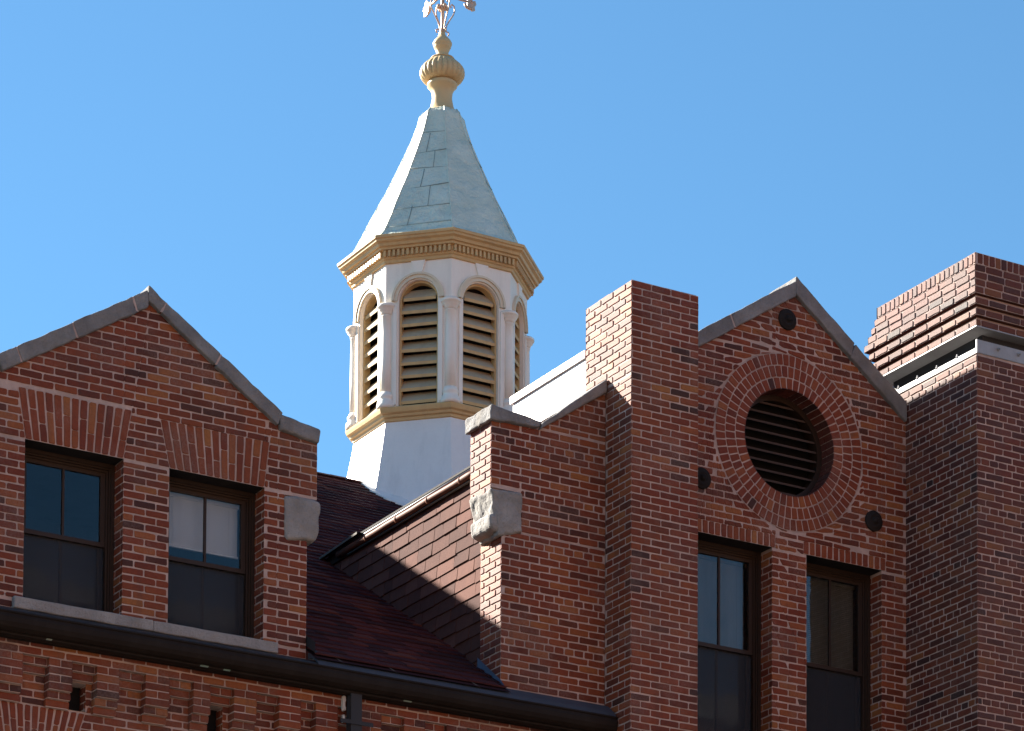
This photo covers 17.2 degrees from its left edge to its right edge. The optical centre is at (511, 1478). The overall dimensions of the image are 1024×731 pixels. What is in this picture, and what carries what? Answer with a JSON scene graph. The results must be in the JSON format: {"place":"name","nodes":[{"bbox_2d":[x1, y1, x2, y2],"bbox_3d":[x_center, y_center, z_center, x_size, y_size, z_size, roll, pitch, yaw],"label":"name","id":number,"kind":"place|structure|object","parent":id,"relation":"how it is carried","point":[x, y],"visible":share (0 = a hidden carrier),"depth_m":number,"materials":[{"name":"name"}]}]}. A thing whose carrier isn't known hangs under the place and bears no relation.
{"place":"outdoors","nodes":[
{"label":"outdoors","id":0,"kind":"place"},
{"bbox_2d":[0,252,1023,730],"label":"brick building","id":1,"kind":"structure","parent":0,"point":[780,508],"depth_m":31.47,"materials":[{"name":"red brick"}]},
{"bbox_2d":[23,447,114,612],"bbox_3d":[-3.861,-8.064,29.063,0.906,1.375,0.170,2,-4,-31],"label":"window","id":2,"kind":"structure","parent":1,"relation":"in","point":[104,547],"depth_m":29.19,"materials":[{"name":"brown paint"}]},
{"bbox_2d":[168,476,254,637],"bbox_3d":[-2.707,-8.018,29.744,0.916,1.375,0.170,2,-4,-31],"label":"window","id":3,"kind":"structure","parent":1,"relation":"in","point":[195,521],"depth_m":29.87,"materials":[{"name":"brown paint"}]},
{"bbox_2d":[337,31,543,505],"bbox_3d":[-0.843,-13.734,40.063,2.840,6.880,2.840,2,-4,-31],"label":"cupola","id":4,"kind":"object","parent":1,"relation":"on","point":[440,271],"visible":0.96,"depth_m":39.27,"materials":[{"name":"white paint"}]},
{"bbox_2d":[423,0,475,35],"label":"weathervane","id":5,"kind":"object","parent":4,"relation":"on","point":[468,5],"visible":1,"depth_m":40.31,"materials":[{"name":"metal"}]},
{"bbox_2d":[698,540,760,730],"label":"window","id":6,"kind":"structure","parent":1,"relation":"in","point":[720,567],"depth_m":32.66,"materials":[{"name":"brown paint"}]},
{"bbox_2d":[806,562,869,730],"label":"window","id":7,"kind":"structure","parent":1,"relation":"in","point":[829,577],"depth_m":33.32,"materials":[{"name":"brown paint"}]},
{"bbox_2d":[0,0,1023,477],"label":"sky","id":8,"kind":"structure","parent":0,"point":[223,159],"materials":[{"name":"blue"}]}
]}

